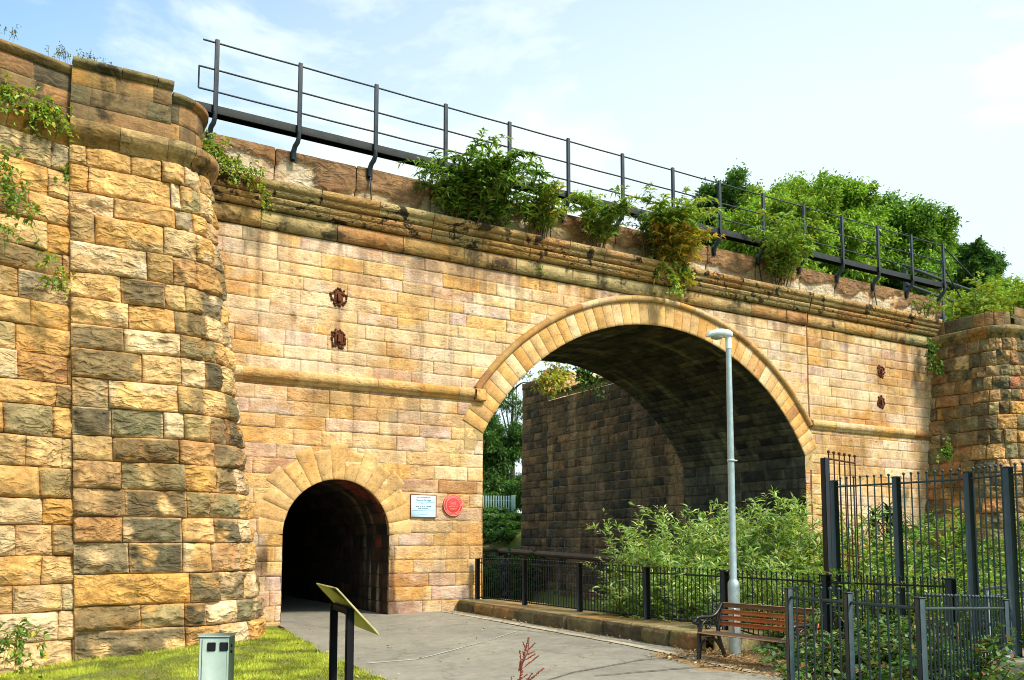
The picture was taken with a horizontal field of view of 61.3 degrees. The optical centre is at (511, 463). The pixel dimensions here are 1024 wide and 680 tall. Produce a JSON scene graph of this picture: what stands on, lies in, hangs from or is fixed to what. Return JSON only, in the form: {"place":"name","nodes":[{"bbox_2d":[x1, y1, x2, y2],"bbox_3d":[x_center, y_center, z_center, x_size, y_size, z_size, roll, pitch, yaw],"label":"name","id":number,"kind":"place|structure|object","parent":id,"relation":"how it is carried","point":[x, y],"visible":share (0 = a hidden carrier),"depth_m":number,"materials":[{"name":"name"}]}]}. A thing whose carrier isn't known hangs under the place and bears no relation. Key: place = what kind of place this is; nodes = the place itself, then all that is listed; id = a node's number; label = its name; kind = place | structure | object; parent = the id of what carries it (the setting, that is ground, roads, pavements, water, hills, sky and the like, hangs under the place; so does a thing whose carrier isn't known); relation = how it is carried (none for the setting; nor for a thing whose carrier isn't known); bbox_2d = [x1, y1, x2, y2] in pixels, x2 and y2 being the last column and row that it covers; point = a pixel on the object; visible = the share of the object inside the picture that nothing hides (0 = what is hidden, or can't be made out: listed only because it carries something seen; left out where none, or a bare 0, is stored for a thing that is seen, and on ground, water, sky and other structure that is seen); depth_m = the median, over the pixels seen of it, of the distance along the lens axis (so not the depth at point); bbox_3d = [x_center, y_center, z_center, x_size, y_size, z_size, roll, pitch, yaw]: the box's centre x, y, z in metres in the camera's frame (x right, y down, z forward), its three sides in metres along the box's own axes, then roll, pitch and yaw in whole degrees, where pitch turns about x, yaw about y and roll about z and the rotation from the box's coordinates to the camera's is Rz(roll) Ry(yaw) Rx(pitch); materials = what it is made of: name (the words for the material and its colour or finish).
{"place":"outdoors","nodes":[
{"label":"outdoors","id":0,"kind":"place"},
{"bbox_2d":[0,627,387,679],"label":"lawn grass","id":1,"kind":"structure","parent":0,"point":[288,640],"depth_m":13.72,"materials":[{"name":"green plant"}]},
{"bbox_2d":[0,0,1023,512],"label":"sky","id":2,"kind":"structure","parent":0,"point":[924,97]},
{"bbox_2d":[12,408,1023,679],"bbox_3d":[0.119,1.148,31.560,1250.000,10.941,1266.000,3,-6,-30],"label":"ground","id":3,"kind":"structure","parent":0,"point":[514,542],"depth_m":14.48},
{"bbox_2d":[0,617,49,679],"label":"ivy","id":4,"kind":"object","parent":3,"relation":"on","point":[14,654],"visible":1,"depth_m":13.05,"materials":[{"name":"green plant"}]},
{"bbox_2d":[0,38,74,673],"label":"wing wall","id":5,"kind":"structure","parent":3,"relation":"on","point":[36,516],"depth_m":15.03,"materials":[{"name":"stone"}]},
{"bbox_2d":[0,24,21,39],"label":"wall weed","id":6,"kind":"object","parent":5,"relation":"on","point":[11,32],"depth_m":15.62,"materials":[{"name":"green plant"}]},
{"bbox_2d":[0,145,42,256],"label":"ivy","id":7,"kind":"object","parent":5,"relation":"attached to","point":[11,197],"visible":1,"depth_m":14.57,"materials":[{"name":"green plant"}]},
{"bbox_2d":[0,70,78,141],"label":"ivy","id":8,"kind":"object","parent":5,"relation":"on","point":[46,114],"visible":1,"depth_m":15.54,"materials":[{"name":"green plant"}]},
{"bbox_2d":[32,251,78,302],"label":"ivy","id":9,"kind":"object","parent":5,"relation":"attached to","point":[48,258],"visible":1,"depth_m":14.86,"materials":[{"name":"green plant"}]},
{"bbox_2d":[54,118,69,182],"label":"ivy","id":10,"kind":"object","parent":5,"relation":"attached to","point":[66,169],"visible":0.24,"depth_m":15.97,"materials":[{"name":"green plant"}]},
{"bbox_2d":[44,41,80,62],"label":"wall weed","id":11,"kind":"object","parent":5,"relation":"on","point":[60,53],"depth_m":16.30,"materials":[{"name":"green plant"}]},
{"bbox_2d":[68,55,265,661],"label":"masonry pier","id":12,"kind":"structure","parent":3,"relation":"on","point":[164,555],"depth_m":16.12,"materials":[{"name":"stone"}]},
{"bbox_2d":[79,49,111,64],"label":"wall weed","id":13,"kind":"object","parent":12,"relation":"on","point":[89,57],"depth_m":16.60,"materials":[{"name":"green plant"}]},
{"bbox_2d":[198,633,235,679],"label":"utility cabinet","id":14,"kind":"object","parent":3,"relation":"on","point":[216,656],"visible":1,"depth_m":8.86,"materials":[{"name":"grey metal"}]},
{"bbox_2d":[316,583,378,679],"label":"information lectern","id":15,"kind":"object","parent":3,"relation":"on","point":[342,603],"visible":1,"depth_m":10.45,"materials":[{"name":"black plastic"}]},
{"bbox_2d":[57,611,839,679],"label":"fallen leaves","id":16,"kind":"object","parent":3,"relation":"on","point":[716,658],"visible":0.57,"depth_m":13.08,"materials":[{"name":"brown plant"}]},
{"bbox_2d":[483,506,507,513],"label":"bank bush","id":17,"kind":"object","parent":3,"relation":"on","point":[491,510],"visible":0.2,"depth_m":55.70,"materials":[{"name":"green plant"}]},
{"bbox_2d":[482,548,510,598],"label":"river wall","id":18,"kind":"structure","parent":3,"relation":"on","point":[487,551],"depth_m":45.65,"materials":[{"name":"stone"}]},
{"bbox_2d":[483,495,514,513],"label":"palisade fence","id":19,"kind":"object","parent":3,"relation":"on","point":[512,500],"visible":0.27,"depth_m":61.99,"materials":[{"name":"grey metal"}]},
{"bbox_2d":[482,526,520,545],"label":"bank bush","id":20,"kind":"object","parent":3,"relation":"on","point":[502,534],"visible":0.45,"depth_m":46.77,"materials":[{"name":"green plant"}]},
{"bbox_2d":[482,520,521,532],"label":"bank bush","id":21,"kind":"object","parent":3,"relation":"on","point":[513,525],"visible":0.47,"depth_m":48.89,"materials":[{"name":"green plant"}]},
{"bbox_2d":[482,513,521,522],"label":"bank bush","id":22,"kind":"object","parent":3,"relation":"on","point":[496,517],"visible":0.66,"depth_m":52.75,"materials":[{"name":"green plant"}]},
{"bbox_2d":[483,511,520,521],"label":"bank bush","id":23,"kind":"object","parent":3,"relation":"on","point":[511,513],"visible":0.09,"depth_m":53.91,"materials":[{"name":"green plant"}]},
{"bbox_2d":[483,471,521,512],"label":"undergrowth thicket","id":24,"kind":"object","parent":3,"relation":"on","point":[513,486],"visible":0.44,"depth_m":66.39,"materials":[{"name":"green plant"}]},
{"bbox_2d":[483,409,522,487],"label":"broadleaf tree","id":25,"kind":"object","parent":3,"relation":"on","point":[502,453],"visible":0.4,"depth_m":68.38,"materials":[{"name":"green plant"}]},
{"bbox_2d":[484,506,521,514],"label":"bank bush","id":26,"kind":"object","parent":3,"relation":"on","point":[507,511],"visible":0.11,"depth_m":60.32,"materials":[{"name":"green plant"}]},
{"bbox_2d":[497,367,534,476],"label":"open tree","id":27,"kind":"object","parent":3,"relation":"on","point":[512,407],"visible":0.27,"depth_m":76.39,"materials":[{"name":"green plant"}]},
{"bbox_2d":[482,546,551,600],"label":"bank bush","id":28,"kind":"object","parent":3,"relation":"on","point":[498,589],"visible":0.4,"depth_m":43.89,"materials":[{"name":"green plant"}]},
{"bbox_2d":[511,637,544,679],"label":"dock plant","id":29,"kind":"object","parent":3,"relation":"on","point":[520,670],"visible":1,"depth_m":4.92,"materials":[{"name":"brown plant"}]},
{"bbox_2d":[193,131,941,625],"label":"stone bridge","id":30,"kind":"structure","parent":3,"relation":"on","point":[395,339],"depth_m":23.18,"materials":[{"name":"stone"}]},
{"bbox_2d":[202,129,266,195],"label":"ivy","id":31,"kind":"object","parent":30,"relation":"attached to","point":[224,163],"visible":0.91,"depth_m":19.79,"materials":[{"name":"green plant"}]},
{"bbox_2d":[254,178,276,220],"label":"ivy","id":32,"kind":"object","parent":30,"relation":"attached to","point":[264,204],"visible":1,"depth_m":20.01,"materials":[{"name":"green plant"}]},
{"bbox_2d":[410,494,436,517],"bbox_3d":[-2.256,1.073,22.015,0.718,0.588,0.045,3,-6,-30],"label":"white notice","id":33,"kind":"object","parent":30,"relation":"attached to","point":[423,505],"visible":1,"depth_m":22.00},
{"bbox_2d":[443,494,462,515],"bbox_3d":[-1.538,1.081,22.442,0.570,0.570,0.072,3,-6,-30],"label":"red plaque","id":34,"kind":"object","parent":30,"relation":"attached to","point":[452,504],"visible":1,"depth_m":22.41,"materials":[{"name":"metal"}]},
{"bbox_2d":[396,128,554,229],"bbox_3d":[-0.830,-7.402,23.073,3.640,2.247,3.375,-2,-6,23],"label":"buddleia","id":35,"kind":"object","parent":30,"relation":"on","point":[480,189],"visible":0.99,"depth_m":22.70,"materials":[{"name":"green plant"}]},
{"bbox_2d":[511,179,575,236],"bbox_3d":[0.885,-7.088,24.377,1.826,1.499,2.554,-2,-5,19],"label":"buddleia","id":36,"kind":"object","parent":30,"relation":"on","point":[547,211],"visible":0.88,"depth_m":24.07,"materials":[{"name":"green plant"}]},
{"bbox_2d":[195,38,984,304],"bbox_3d":[6.125,-7.713,27.848,31.360,3.103,0.395,3,-6,-30],"label":"walkway railing","id":37,"kind":"object","parent":30,"relation":"on","point":[299,132],"visible":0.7,"depth_m":23.33,"materials":[{"name":"metal"}]},
{"bbox_2d":[566,184,639,248],"bbox_3d":[2.584,-7.155,25.064,2.177,1.641,2.086,0,-5,-1],"label":"buddleia","id":38,"kind":"object","parent":30,"relation":"on","point":[602,228],"visible":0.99,"depth_m":25.00,"materials":[{"name":"green plant"}]},
{"bbox_2d":[625,207,664,256],"bbox_3d":[4.213,-7.023,26.180,1.734,1.446,1.150,3,-6,-30],"label":"buddleia","id":39,"kind":"object","parent":30,"relation":"on","point":[643,228],"visible":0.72,"depth_m":26.12,"materials":[{"name":"green plant"}]},
{"bbox_2d":[648,249,697,293],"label":"ivy","id":40,"kind":"object","parent":30,"relation":"attached to","point":[687,278],"visible":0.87,"depth_m":26.45,"materials":[{"name":"green plant"}]},
{"bbox_2d":[623,183,725,273],"bbox_3d":[4.957,-6.991,26.121,3.069,2.314,3.567,-2,-5,16],"label":"buddleia","id":41,"kind":"object","parent":30,"relation":"on","point":[676,241],"visible":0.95,"depth_m":26.03,"materials":[{"name":"green plant"}]},
{"bbox_2d":[666,272,683,300],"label":"ivy","id":42,"kind":"object","parent":30,"relation":"hanging from","point":[674,281],"visible":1,"depth_m":25.99,"materials":[{"name":"green plant"}]},
{"bbox_2d":[739,209,820,286],"bbox_3d":[8.926,-7.113,28.666,3.865,2.123,2.652,9,-10,-59],"label":"buddleia","id":43,"kind":"object","parent":30,"relation":"on","point":[782,252],"visible":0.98,"depth_m":28.61,"materials":[{"name":"green plant"}]},
{"bbox_2d":[910,298,944,317],"bbox_3d":[15.959,-5.973,33.076,1.070,0.695,1.819,-4,-7,39],"label":"buddleia","id":44,"kind":"object","parent":30,"relation":"on","point":[928,308],"visible":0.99,"depth_m":32.97,"materials":[{"name":"green plant"}]},
{"bbox_2d":[902,265,981,321],"bbox_3d":[21.209,-6.594,39.385,10.410,3.310,0.250,3,-6,-31],"label":"embankment railing","id":45,"kind":"object","parent":30,"relation":"on","point":[906,285],"visible":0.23,"depth_m":37.73,"materials":[{"name":"metal"}]},
{"bbox_2d":[498,548,649,564],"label":"water pipe","id":46,"kind":"object","parent":3,"relation":"on","point":[570,555],"visible":0.66,"depth_m":40.57,"materials":[{"name":"black metal"}]},
{"bbox_2d":[520,369,684,601],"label":"retaining wall","id":47,"kind":"structure","parent":3,"relation":"on","point":[587,457],"depth_m":40.34,"materials":[{"name":"stone"}]},
{"bbox_2d":[527,361,574,401],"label":"ivy","id":48,"kind":"object","parent":47,"relation":"attached to","point":[555,377],"visible":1,"depth_m":37.74,"materials":[{"name":"green plant"}]},
{"bbox_2d":[572,366,606,398],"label":"ivy","id":49,"kind":"object","parent":47,"relation":"attached to","point":[586,377],"visible":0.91,"depth_m":36.88,"materials":[{"name":"green plant"}]},
{"bbox_2d":[457,599,770,652],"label":"plinth wall","id":50,"kind":"structure","parent":3,"relation":"on","point":[681,634],"depth_m":16.66,"materials":[{"name":"stone"}]},
{"bbox_2d":[473,558,957,659],"bbox_3d":[2.441,2.634,16.851,0.241,1.416,13.217,3,-6,-30],"label":"bow railing","id":51,"kind":"object","parent":50,"relation":"on","point":[826,581],"visible":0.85,"depth_m":16.25,"materials":[{"name":"metal"}]},
{"bbox_2d":[580,552,656,611],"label":"willow bush","id":52,"kind":"object","parent":3,"relation":"on","point":[610,581],"visible":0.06,"depth_m":19.93,"materials":[{"name":"green plant"}]},
{"bbox_2d":[595,567,697,618],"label":"willow bush","id":53,"kind":"object","parent":3,"relation":"on","point":[625,595],"visible":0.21,"depth_m":17.27,"materials":[{"name":"green plant"}]},
{"bbox_2d":[579,507,728,612],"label":"willow bush","id":54,"kind":"object","parent":3,"relation":"on","point":[627,558],"visible":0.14,"depth_m":18.97,"materials":[{"name":"green plant"}]},
{"bbox_2d":[627,545,745,622],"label":"willow bush","id":55,"kind":"object","parent":3,"relation":"on","point":[665,559],"visible":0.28,"depth_m":16.74,"materials":[{"name":"green plant"}]},
{"bbox_2d":[612,501,767,608],"bbox_3d":[4.023,2.952,18.367,3.893,4.377,3.542,3,-6,-30],"label":"willow bush","id":56,"kind":"object","parent":3,"relation":"on","point":[659,546],"visible":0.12,"depth_m":17.94,"materials":[{"name":"green plant"}]},
{"bbox_2d":[690,158,759,246],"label":"broadleaf tree","id":57,"kind":"object","parent":3,"relation":"on","point":[731,195],"visible":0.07,"depth_m":51.31,"materials":[{"name":"green plant"}]},
{"bbox_2d":[640,490,821,604],"bbox_3d":[4.850,2.840,18.194,3.932,4.570,3.469,-2,-5,19],"label":"willow bush","id":58,"kind":"object","parent":3,"relation":"on","point":[721,544],"visible":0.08,"depth_m":18.03,"materials":[{"name":"green plant"}]},
{"bbox_2d":[674,555,805,649],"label":"willow bush","id":59,"kind":"object","parent":3,"relation":"on","point":[772,569],"visible":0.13,"depth_m":15.85,"materials":[{"name":"green plant"}]},
{"bbox_2d":[708,177,840,273],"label":"broadleaf tree","id":60,"kind":"object","parent":3,"relation":"on","point":[794,195],"visible":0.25,"depth_m":45.08,"materials":[{"name":"green plant"}]},
{"bbox_2d":[688,496,877,598],"bbox_3d":[5.486,2.983,18.910,3.462,4.412,4.396,3,-6,-30],"label":"willow bush","id":61,"kind":"object","parent":3,"relation":"on","point":[757,542],"visible":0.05,"depth_m":18.26,"materials":[{"name":"green plant"}]},
{"bbox_2d":[727,545,852,655],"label":"willow bush","id":62,"kind":"object","parent":3,"relation":"on","point":[774,644],"visible":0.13,"depth_m":15.12,"materials":[{"name":"green plant"}]},
{"bbox_2d":[714,486,878,582],"bbox_3d":[6.087,2.785,18.280,3.441,4.694,3.641,-2,-5,19],"label":"willow bush","id":63,"kind":"object","parent":3,"relation":"on","point":[794,512],"visible":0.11,"depth_m":17.95,"materials":[{"name":"green plant"}]},
{"bbox_2d":[741,502,888,621],"bbox_3d":[6.137,2.855,16.885,3.106,4.310,3.311,3,-6,-30],"label":"willow bush","id":64,"kind":"object","parent":3,"relation":"on","point":[785,556],"visible":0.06,"depth_m":17.18,"materials":[{"name":"green plant"}]},
{"bbox_2d":[752,637,916,679],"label":"bramble","id":65,"kind":"object","parent":3,"relation":"on","point":[781,668],"visible":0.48,"depth_m":9.09,"materials":[{"name":"green plant"}]},
{"bbox_2d":[770,167,902,284],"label":"broadleaf tree","id":66,"kind":"object","parent":3,"relation":"on","point":[848,198],"visible":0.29,"depth_m":48.90,"materials":[{"name":"green plant"}]},
{"bbox_2d":[820,450,859,622],"bbox_3d":[5.603,1.588,14.673,0.783,3.636,0.104,3,-6,-27],"label":"security panel","id":67,"kind":"object","parent":3,"relation":"on","point":[826,510],"visible":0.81,"depth_m":14.61,"materials":[{"name":"paint"}]},
{"bbox_2d":[746,519,962,614],"bbox_3d":[6.575,3.002,16.529,3.984,3.953,3.504,0,-5,5],"label":"leafy shrub","id":68,"kind":"object","parent":3,"relation":"on","point":[801,557],"visible":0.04,"depth_m":16.07,"materials":[{"name":"green plant"}]},
{"bbox_2d":[778,557,967,656],"bbox_3d":[5.721,2.504,13.928,3.408,2.089,2.997,3,-6,-30],"label":"leafy shrub","id":69,"kind":"object","parent":3,"relation":"on","point":[806,571],"visible":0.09,"depth_m":13.41,"materials":[{"name":"green plant"}]},
{"bbox_2d":[781,610,977,679],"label":"bramble","id":70,"kind":"object","parent":3,"relation":"on","point":[873,650],"visible":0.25,"depth_m":8.98,"materials":[{"name":"green plant"}]},
{"bbox_2d":[858,501,919,543],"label":"bush","id":71,"kind":"object","parent":3,"relation":"on","point":[886,506],"visible":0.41,"depth_m":18.91,"materials":[{"name":"green plant"}]},
{"bbox_2d":[793,507,995,594],"bbox_3d":[7.714,2.953,17.506,4.074,4.224,3.368,-1,-5,13],"label":"leafy shrub","id":72,"kind":"object","parent":3,"relation":"on","point":[947,545],"visible":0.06,"depth_m":17.70,"materials":[{"name":"green plant"}]},
{"bbox_2d":[815,615,976,676],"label":"bramble","id":73,"kind":"object","parent":3,"relation":"on","point":[884,658],"visible":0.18,"depth_m":9.07,"materials":[{"name":"green plant"}]},
{"bbox_2d":[796,637,999,679],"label":"bramble","id":74,"kind":"object","parent":3,"relation":"on","point":[906,668],"visible":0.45,"depth_m":8.26,"materials":[{"name":"green plant"}]},
{"bbox_2d":[793,557,1023,650],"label":"leafy shrub","id":75,"kind":"object","parent":3,"relation":"on","point":[890,589],"visible":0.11,"depth_m":13.29,"materials":[{"name":"green plant"}]},
{"bbox_2d":[863,184,968,298],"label":"broadleaf tree","id":76,"kind":"object","parent":3,"relation":"on","point":[919,220],"visible":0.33,"depth_m":52.27,"materials":[{"name":"green plant"}]},
{"bbox_2d":[813,643,1023,679],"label":"bramble","id":77,"kind":"object","parent":3,"relation":"on","point":[991,669],"visible":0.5,"depth_m":7.93,"materials":[{"name":"green plant"}]},
{"bbox_2d":[840,509,1003,596],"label":"leafy shrub","id":78,"kind":"object","parent":3,"relation":"on","point":[925,540],"visible":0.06,"depth_m":18.24,"materials":[{"name":"green plant"}]},
{"bbox_2d":[829,462,1023,658],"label":"tall railing","id":79,"kind":"object","parent":3,"relation":"on","point":[1006,475],"visible":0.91,"depth_m":11.62,"materials":[{"name":"black metal"}]},
{"bbox_2d":[836,612,1021,679],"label":"bramble","id":80,"kind":"object","parent":3,"relation":"on","point":[1006,673],"visible":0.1,"depth_m":8.73,"materials":[{"name":"green plant"}]},
{"bbox_2d":[854,613,1023,679],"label":"bramble","id":81,"kind":"object","parent":3,"relation":"on","point":[905,643],"visible":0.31,"depth_m":8.46,"materials":[{"name":"green plant"}]},
{"bbox_2d":[866,555,1023,652],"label":"leafy shrub","id":82,"kind":"object","parent":3,"relation":"on","point":[942,565],"visible":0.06,"depth_m":12.95,"materials":[{"name":"green plant"}]},
{"bbox_2d":[882,513,1023,597],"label":"leafy shrub","id":83,"kind":"object","parent":3,"relation":"on","point":[986,568],"visible":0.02,"depth_m":17.50,"materials":[{"name":"green plant"}]},
{"bbox_2d":[904,507,1023,591],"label":"leafy shrub","id":84,"kind":"object","parent":3,"relation":"on","point":[1021,523],"visible":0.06,"depth_m":17.69,"materials":[{"name":"green plant"}]},
{"bbox_2d":[908,562,1023,647],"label":"leafy shrub","id":85,"kind":"object","parent":3,"relation":"on","point":[991,580],"visible":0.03,"depth_m":12.40,"materials":[{"name":"green plant"}]},
{"bbox_2d":[925,307,1023,563],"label":"masonry pier","id":86,"kind":"structure","parent":3,"relation":"on","point":[980,420],"depth_m":31.47,"materials":[{"name":"stone"}]},
{"bbox_2d":[924,335,946,378],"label":"ivy","id":87,"kind":"object","parent":86,"relation":"attached to","point":[937,370],"visible":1,"depth_m":32.45,"materials":[{"name":"green plant"}]},
{"bbox_2d":[936,436,955,464],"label":"ivy","id":88,"kind":"object","parent":86,"relation":"attached to","point":[946,450],"visible":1,"depth_m":31.04,"materials":[{"name":"green plant"}]},
{"bbox_2d":[927,271,1023,320],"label":"bush","id":89,"kind":"object","parent":86,"relation":"attached to","point":[972,306],"visible":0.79,"depth_m":34.70,"materials":[{"name":"green plant"}]},
{"bbox_2d":[979,281,1023,315],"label":"bush","id":90,"kind":"object","parent":86,"relation":"attached to","point":[1009,293],"visible":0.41,"depth_m":36.02,"materials":[{"name":"green plant"}]},
{"bbox_2d":[927,272,1023,321],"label":"broadleaf tree","id":91,"kind":"object","parent":3,"relation":"on","point":[1010,283],"visible":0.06,"depth_m":46.18,"materials":[{"name":"green plant"}]},
{"bbox_2d":[945,235,1010,297],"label":"broadleaf tree","id":92,"kind":"object","parent":3,"relation":"on","point":[978,255],"visible":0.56,"depth_m":66.14,"materials":[{"name":"green plant"}]},
{"bbox_2d":[966,648,1023,679],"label":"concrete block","id":93,"kind":"structure","parent":3,"relation":"on","point":[1020,661],"depth_m":10.24,"materials":[{"name":"grey concrete"}]},
{"bbox_2d":[981,583,1023,637],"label":"tubular handrail","id":94,"kind":"object","parent":3,"relation":"on","point":[992,588],"visible":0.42,"depth_m":11.30,"materials":[{"name":"metal"}]},
{"bbox_2d":[278,594,828,679],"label":"path","id":95,"kind":"structure","parent":0,"point":[445,632],"depth_m":14.64,"materials":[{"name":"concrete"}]},
{"bbox_2d":[442,611,759,671],"bbox_3d":[0.900,3.300,16.942,0.403,0.005,11.436,3,-6,-26],"label":"path edging","id":96,"kind":"object","parent":95,"relation":"on","point":[650,648],"visible":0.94,"depth_m":15.50,"materials":[{"name":"grey concrete"}]},
{"bbox_2d":[548,656,685,679],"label":"path marking","id":97,"kind":"object","parent":95,"relation":"on","point":[608,665],"visible":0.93,"depth_m":12.64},
{"bbox_2d":[604,663,763,674],"bbox_3d":[2.436,2.913,12.266,2.700,0.065,0.073,1,-5,-16],"label":"path marking","id":98,"kind":"object","parent":95,"relation":"on","point":[672,668],"visible":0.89,"depth_m":12.22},
{"bbox_2d":[783,585,1014,679],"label":"railing","id":99,"kind":"object","parent":95,"relation":"on","point":[920,608],"visible":0.97,"depth_m":7.85,"materials":[{"name":"black metal"}]},
{"bbox_2d":[644,649,830,676],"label":"ground","id":100,"kind":"structure","parent":0,"point":[697,665],"depth_m":12.86,"materials":[{"name":"brown soil"}]},
{"bbox_2d":[706,329,740,655],"bbox_3d":[3.366,0.434,13.752,0.483,5.250,0.210,1,-5,-16],"label":"street lamp","id":101,"kind":"object","parent":100,"relation":"on","point":[733,581],"visible":0.9,"depth_m":13.74,"materials":[{"name":"metal"}]},
{"bbox_2d":[692,602,820,673],"bbox_3d":[3.549,2.506,12.557,0.742,0.870,1.800,4,-6,-36],"label":"park bench","id":102,"kind":"object","parent":100,"relation":"on","point":[721,611],"visible":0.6,"depth_m":12.88,"materials":[{"name":"brown wood"}]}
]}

